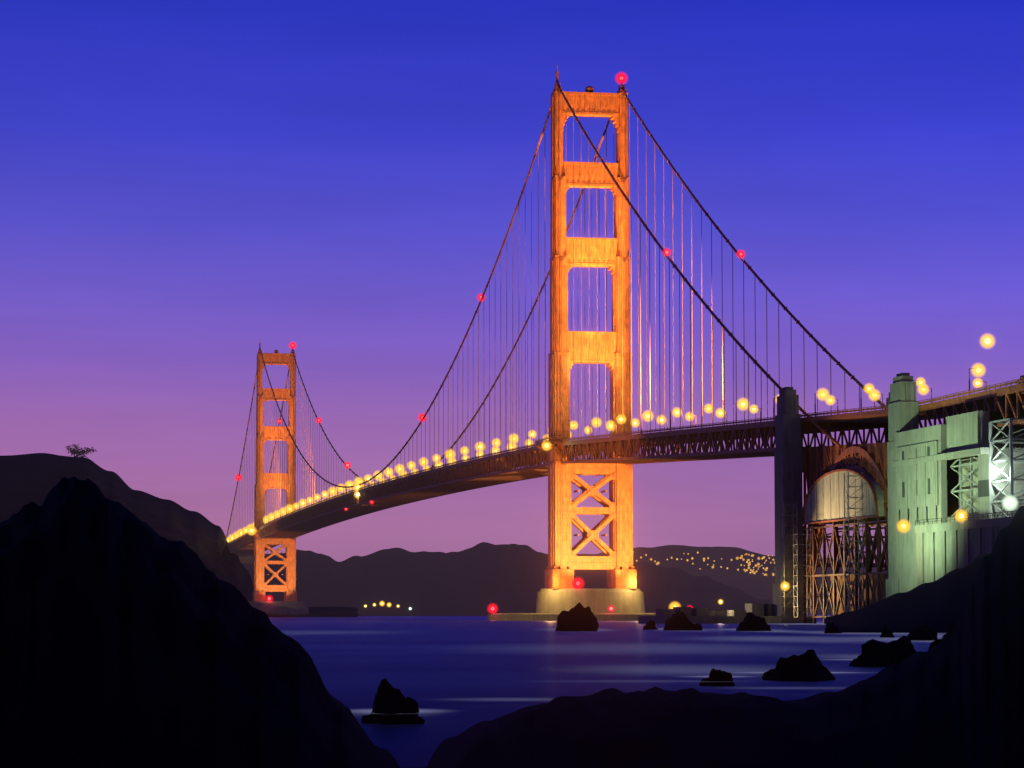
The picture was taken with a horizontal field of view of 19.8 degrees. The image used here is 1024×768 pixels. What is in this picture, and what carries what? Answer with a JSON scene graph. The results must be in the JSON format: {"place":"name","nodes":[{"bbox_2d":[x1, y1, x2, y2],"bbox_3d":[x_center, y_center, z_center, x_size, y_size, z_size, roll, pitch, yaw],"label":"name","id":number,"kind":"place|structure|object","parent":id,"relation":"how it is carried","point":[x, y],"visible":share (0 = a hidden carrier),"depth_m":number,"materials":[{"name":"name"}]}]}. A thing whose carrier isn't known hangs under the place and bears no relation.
{"place":"outdoors","nodes":[
{"label":"outdoors","id":0,"kind":"place"},
{"bbox_2d":[0,453,357,616],"bbox_3d":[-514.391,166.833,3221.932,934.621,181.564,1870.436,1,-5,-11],"label":"hill","id":1,"kind":"structure","parent":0,"point":[26,479],"depth_m":2731.53,"materials":[{"name":"black stone"}]},
{"bbox_2d":[65,444,97,457],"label":"tree","id":2,"kind":"object","parent":1,"relation":"on","point":[76,452],"depth_m":2918.19,"materials":[{"name":"black plant"}]},
{"bbox_2d":[227,378,1023,555],"bbox_3d":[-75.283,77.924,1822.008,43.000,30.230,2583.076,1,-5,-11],"label":"deck truss","id":3,"kind":"object","parent":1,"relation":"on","point":[493,469],"visible":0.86,"depth_m":1187.79,"materials":[{"name":"metal"}]},
{"bbox_2d":[228,336,992,608],"bbox_3d":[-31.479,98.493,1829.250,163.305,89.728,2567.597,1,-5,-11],"label":"street lamps","id":4,"kind":"object","parent":3,"relation":"on","point":[987,341],"visible":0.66,"depth_m":1238.45,"materials":[{"name":"yellow glass"}]},
{"bbox_3d":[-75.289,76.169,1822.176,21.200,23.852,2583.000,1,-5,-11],"label":"roadway","id":5,"kind":"object","parent":3,"relation":"on","visible":0},
{"bbox_2d":[238,368,986,536],"bbox_3d":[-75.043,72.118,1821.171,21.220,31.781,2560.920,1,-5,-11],"label":"lamp posts","id":6,"kind":"object","parent":5,"relation":"on","point":[670,425],"visible":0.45,"depth_m":1061.45,"materials":[{"name":"metal"}]},
{"bbox_2d":[243,542,772,615],"bbox_3d":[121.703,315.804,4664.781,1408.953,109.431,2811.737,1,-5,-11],"label":"distant hills","id":7,"kind":"structure","parent":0,"point":[480,579],"depth_m":3725.79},
{"bbox_2d":[0,0,1023,562],"label":"sky","id":8,"kind":"structure","parent":0,"point":[187,187],"materials":[{"name":"purple"}]},
{"bbox_2d":[269,615,943,767],"bbox_3d":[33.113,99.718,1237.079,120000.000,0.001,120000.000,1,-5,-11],"label":"sea water","id":9,"kind":"structure","parent":0,"point":[453,676],"depth_m":184.03,"materials":[{"name":"blue liquid"}]},
{"bbox_2d":[0,476,399,767],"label":"cliff","id":10,"kind":"structure","parent":9,"relation":"in","point":[128,639],"depth_m":29.63,"materials":[{"name":"black stone"}]},
{"bbox_2d":[248,601,308,614],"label":"pier","id":11,"kind":"structure","parent":9,"relation":"in","point":[289,607],"depth_m":2481.05,"materials":[{"name":"concrete"}]},
{"bbox_2d":[253,343,296,600],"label":"tower","id":12,"kind":"structure","parent":11,"relation":"on","point":[261,562],"depth_m":2495.93,"materials":[{"name":"orange metal"}]},
{"bbox_2d":[487,589,655,620],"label":"pier","id":13,"kind":"structure","parent":9,"relation":"in","point":[625,604],"depth_m":1226.16,"materials":[{"name":"concrete"}]},
{"bbox_2d":[545,65,636,588],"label":"tower","id":14,"kind":"structure","parent":13,"relation":"on","point":[615,561],"depth_m":1241.38,"materials":[{"name":"orange metal"}]},
{"bbox_2d":[236,74,743,611],"bbox_3d":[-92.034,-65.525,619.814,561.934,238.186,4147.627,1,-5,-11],"label":"red beacon lights","id":15,"kind":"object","parent":14,"relation":"attached to","point":[666,252],"depth_m":1254.71},
{"bbox_2d":[226,88,887,556],"bbox_3d":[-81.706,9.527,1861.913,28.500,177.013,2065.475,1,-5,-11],"label":"cables","id":16,"kind":"object","parent":14,"relation":"attached to","point":[778,386],"visible":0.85,"depth_m":1220.55,"materials":[{"name":"paint"}]},
{"bbox_2d":[227,104,874,542],"bbox_3d":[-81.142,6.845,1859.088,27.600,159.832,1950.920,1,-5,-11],"label":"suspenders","id":17,"kind":"object","parent":16,"relation":"hanging from","point":[295,494],"visible":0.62,"depth_m":1216.79,"materials":[{"name":"metal"}]},
{"bbox_2d":[238,373,1023,597],"bbox_3d":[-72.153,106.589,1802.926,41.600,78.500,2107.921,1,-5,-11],"label":"pylons","id":18,"kind":"object","parent":9,"relation":"on","point":[903,410],"visible":0.26,"depth_m":771.13,"materials":[{"name":"concrete"}]},
{"bbox_2d":[361,635,949,724],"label":"boulders","id":19,"kind":"object","parent":9,"relation":"in","point":[392,705],"visible":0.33,"depth_m":130.33,"materials":[{"name":"black stone"}]},
{"bbox_2d":[409,506,1023,767],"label":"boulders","id":20,"kind":"object","parent":9,"relation":"in","point":[955,699],"visible":1,"depth_m":38.16,"materials":[{"name":"black stone"}]},
{"bbox_2d":[638,604,812,623],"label":"shoreline","id":21,"kind":"structure","parent":9,"relation":"on","point":[695,615],"depth_m":875.08,"materials":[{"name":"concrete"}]},
{"bbox_2d":[780,472,863,616],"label":"scaffolding","id":22,"kind":"object","parent":21,"relation":"on","point":[810,565],"visible":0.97,"depth_m":852.04,"materials":[{"name":"metal"}]},
{"bbox_2d":[802,469,877,524],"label":"shed frame","id":23,"kind":"object","parent":22,"relation":"on","point":[848,470],"visible":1,"depth_m":831.56,"materials":[{"name":"brown metal"}]},
{"bbox_2d":[660,623,837,676],"bbox_3d":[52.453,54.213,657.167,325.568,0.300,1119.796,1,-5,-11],"label":"surf mist","id":24,"kind":"structure","parent":9,"relation":"on","point":[794,623],"depth_m":866.66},
{"bbox_2d":[555,602,955,640],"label":"sea rocks","id":25,"kind":"object","parent":9,"relation":"in","point":[578,617],"visible":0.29,"depth_m":496.34,"materials":[{"name":"black stone"}]},
{"bbox_2d":[773,387,889,615],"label":"pylon","id":26,"kind":"object","parent":9,"relation":"in","point":[788,464],"visible":0.47,"depth_m":876.52,"materials":[{"name":"concrete"}]},
{"bbox_2d":[803,518,887,623],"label":"arch falsework","id":27,"kind":"object","parent":9,"relation":"on","point":[870,557],"visible":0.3,"depth_m":838.19,"materials":[{"name":"metal"}]},
{"bbox_2d":[803,442,887,598],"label":"steel arch","id":28,"kind":"structure","parent":27,"relation":"on","point":[821,461],"depth_m":841.31,"materials":[{"name":"brown metal"}]},
{"bbox_2d":[804,470,886,523],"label":"containment shed","id":29,"kind":"structure","parent":27,"relation":"on","point":[830,498],"depth_m":832.59,"materials":[{"name":"beige metal"}]},
{"bbox_2d":[831,574,887,615],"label":"fort point","id":30,"kind":"structure","parent":9,"relation":"in","point":[872,577],"depth_m":835.47,"materials":[{"name":"brick"}]},
{"bbox_2d":[893,411,1023,592],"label":"concrete anchorage building","id":31,"kind":"structure","parent":9,"relation":"in","point":[935,540],"depth_m":722.04,"materials":[{"name":"concrete"}]},
{"bbox_2d":[919,388,1023,427],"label":"approach viaduct truss","id":32,"kind":"object","parent":31,"relation":"on","point":[976,405],"visible":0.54,"depth_m":721.40,"materials":[{"name":"brown metal"}]},
{"bbox_2d":[950,410,1023,518],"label":"steel viaduct bents","id":33,"kind":"object","parent":31,"relation":"on","point":[1010,462],"visible":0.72,"depth_m":702.24,"materials":[{"name":"grey metal"}]},
{"bbox_2d":[409,497,1015,609],"bbox_3d":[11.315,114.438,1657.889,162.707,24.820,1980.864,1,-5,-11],"label":"work lamp halos","id":34,"kind":"object","parent":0,"point":[1009,502],"visible":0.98,"depth_m":673.72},
{"bbox_2d":[576,545,884,614],"bbox_3d":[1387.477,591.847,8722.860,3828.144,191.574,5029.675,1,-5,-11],"label":"distant hills","id":35,"kind":"structure","parent":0,"point":[758,584],"depth_m":7363.83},
{"bbox_2d":[636,552,774,575],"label":"town lights","id":36,"kind":"object","parent":35,"relation":"on","point":[749,564],"visible":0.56,"depth_m":7260.95},
{"bbox_2d":[826,553,989,633],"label":"rocky slope","id":37,"kind":"structure","parent":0,"point":[938,605],"depth_m":485.26,"materials":[{"name":"black stone"}]}
]}

